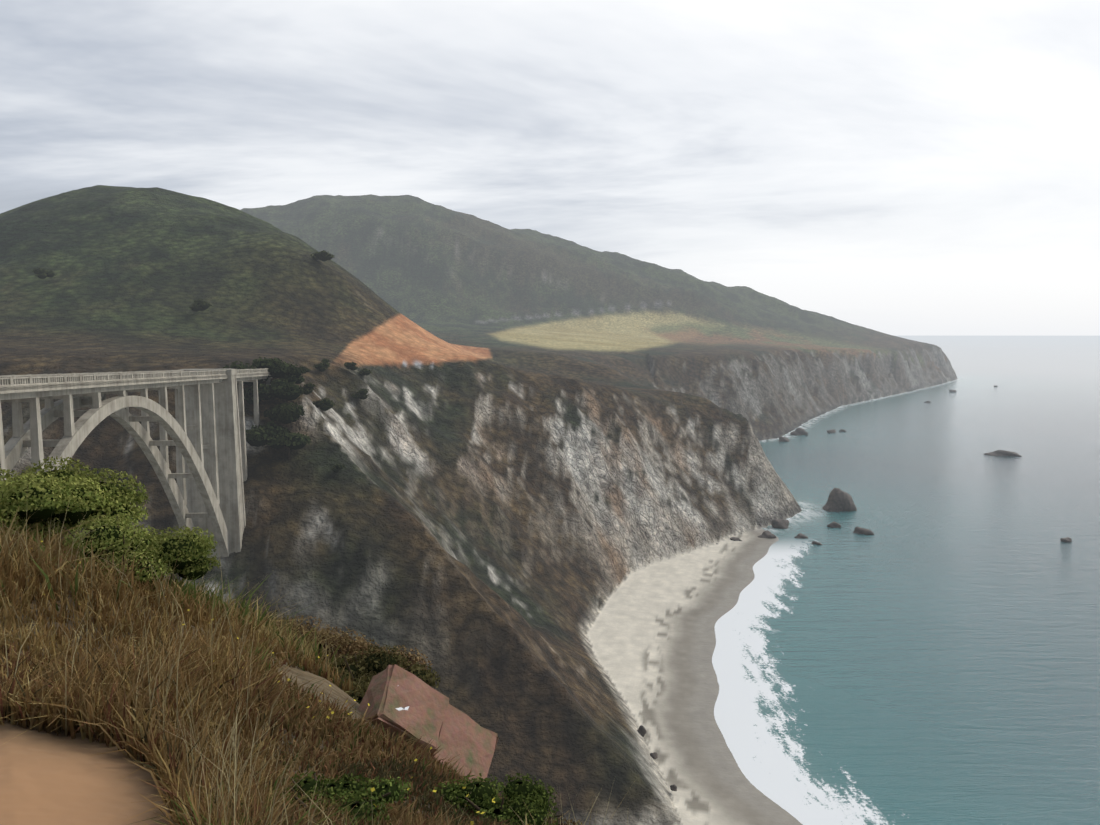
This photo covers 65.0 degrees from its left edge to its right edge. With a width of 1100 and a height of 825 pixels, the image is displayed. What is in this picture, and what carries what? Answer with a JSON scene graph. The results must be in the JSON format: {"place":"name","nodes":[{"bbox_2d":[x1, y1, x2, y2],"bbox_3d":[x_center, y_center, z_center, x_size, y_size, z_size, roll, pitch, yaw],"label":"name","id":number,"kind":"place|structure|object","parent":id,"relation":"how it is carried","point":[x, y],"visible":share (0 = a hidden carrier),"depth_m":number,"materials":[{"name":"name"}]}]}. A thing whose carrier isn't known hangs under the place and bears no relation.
{"place":"outdoors","nodes":[
{"label":"outdoors","id":0,"kind":"place"},
{"bbox_2d":[0,185,956,824],"bbox_3d":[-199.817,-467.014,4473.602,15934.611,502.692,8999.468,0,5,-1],"label":"coastal land","id":1,"kind":"structure","parent":0,"point":[534,499],"depth_m":312.02,"materials":[{"name":"grey stone"}]},
{"bbox_2d":[0,456,149,542],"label":"coyote shrub","id":2,"kind":"object","parent":1,"relation":"on","point":[48,493],"visible":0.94,"depth_m":8.86,"materials":[{"name":"green plant"}]},
{"bbox_2d":[25,514,220,587],"bbox_3d":[-3.795,1.283,7.679,1.291,0.721,1.656,1,5,15],"label":"coyote shrub","id":3,"kind":"object","parent":1,"relation":"on","point":[190,551],"visible":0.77,"depth_m":7.72,"materials":[{"name":"green plant"}]},
{"bbox_2d":[0,368,270,557],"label":"arch bridge","id":4,"kind":"structure","parent":1,"relation":"on","point":[204,429],"depth_m":161.91,"materials":[{"name":"concrete"}]},
{"bbox_2d":[32,250,333,311],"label":"bushes","id":5,"kind":"object","parent":1,"relation":"on","point":[199,304],"depth_m":332.45,"materials":[{"name":"green plant"}]},
{"bbox_2d":[232,610,297,626],"bbox_3d":[-4.462,3.065,11.205,2.521,1.130,2.261,0,5,-1],"label":"dark shrub","id":6,"kind":"object","parent":1,"relation":"on","point":[275,616],"depth_m":11.57,"materials":[{"name":"green plant"}]},
{"bbox_2d":[222,357,310,458],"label":"trees","id":7,"kind":"object","parent":1,"relation":"on","point":[274,436],"visible":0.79,"depth_m":210.22,"materials":[{"name":"green plant"}]},
{"bbox_2d":[41,541,494,824],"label":"yellow flowers","id":8,"kind":"object","parent":1,"relation":"on","point":[373,788],"visible":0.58,"depth_m":4.94,"materials":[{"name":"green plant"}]},
{"bbox_2d":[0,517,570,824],"bbox_3d":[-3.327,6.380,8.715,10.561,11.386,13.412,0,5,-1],"label":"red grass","id":9,"kind":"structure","parent":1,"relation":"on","point":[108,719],"depth_m":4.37,"materials":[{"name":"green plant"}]},
{"bbox_2d":[0,485,634,824],"bbox_3d":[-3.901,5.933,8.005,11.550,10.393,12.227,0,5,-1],"label":"dry grass","id":10,"kind":"structure","parent":1,"relation":"on","point":[100,611],"depth_m":5.53,"materials":[{"name":"brown plant"}]},
{"bbox_2d":[266,615,379,654],"bbox_3d":[-2.873,2.812,9.932,1.984,0.846,1.993,0,5,-1],"label":"dark shrub","id":11,"kind":"object","parent":1,"relation":"on","point":[362,643],"visible":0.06,"depth_m":10.18,"materials":[{"name":"green plant"}]},
{"bbox_2d":[299,358,371,472],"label":"shrubs","id":12,"kind":"object","parent":1,"relation":"on","point":[325,404],"depth_m":262.57,"materials":[{"name":"green plant"}]},
{"bbox_2d":[269,771,411,824],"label":"green shrub","id":13,"kind":"object","parent":1,"relation":"on","point":[387,791],"visible":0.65,"depth_m":3.75,"materials":[{"name":"green plant"}]},
{"bbox_2d":[276,626,431,681],"bbox_3d":[-2.152,2.479,8.524,1.965,0.611,1.751,0,5,-1],"label":"red shrub","id":14,"kind":"object","parent":1,"relation":"on","point":[343,648],"visible":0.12,"depth_m":8.59,"materials":[{"name":"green plant"}]},
{"bbox_2d":[161,614,550,824],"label":"grass","id":15,"kind":"structure","parent":1,"relation":"on","point":[372,760],"depth_m":5.01,"materials":[{"name":"brown plant"}]},
{"bbox_2d":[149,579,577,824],"bbox_3d":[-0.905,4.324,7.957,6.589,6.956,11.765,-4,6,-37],"label":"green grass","id":16,"kind":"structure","parent":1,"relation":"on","point":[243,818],"depth_m":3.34,"materials":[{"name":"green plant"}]},
{"bbox_2d":[321,644,440,703],"bbox_3d":[-1.647,2.457,7.655,1.303,0.504,1.342,0,5,-1],"label":"red shrub","id":17,"kind":"object","parent":1,"relation":"on","point":[358,667],"visible":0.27,"depth_m":7.90,"materials":[{"name":"green plant"}]},
{"bbox_2d":[358,664,498,781],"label":"concrete block","id":18,"kind":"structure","parent":1,"relation":"on","point":[402,699],"depth_m":6.63,"materials":[{"name":"concrete"}]},
{"bbox_2d":[429,773,563,824],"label":"green shrub","id":19,"kind":"object","parent":1,"relation":"on","point":[483,794],"visible":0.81,"depth_m":4.69,"materials":[{"name":"green plant"}]},
{"bbox_2d":[548,817,581,824],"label":"dark shrub","id":20,"kind":"object","parent":1,"relation":"on","point":[567,822],"visible":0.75,"depth_m":5.55,"materials":[{"name":"green plant"}]},
{"bbox_2d":[637,385,1071,790],"bbox_3d":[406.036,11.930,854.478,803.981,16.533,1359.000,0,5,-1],"label":"rocks","id":21,"kind":"object","parent":1,"relation":"on","point":[838,500],"visible":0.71,"depth_m":450.44,"materials":[{"name":"grey stone"}]},
{"bbox_2d":[0,0,1099,335],"label":"sky","id":22,"kind":"structure","parent":0,"point":[891,167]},
{"bbox_2d":[712,336,1099,824],"bbox_3d":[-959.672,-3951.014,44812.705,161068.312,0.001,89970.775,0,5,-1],"label":"sea water","id":23,"kind":"structure","parent":0,"point":[927,652],"depth_m":287.06,"materials":[{"name":"teal liquid"}]}
]}

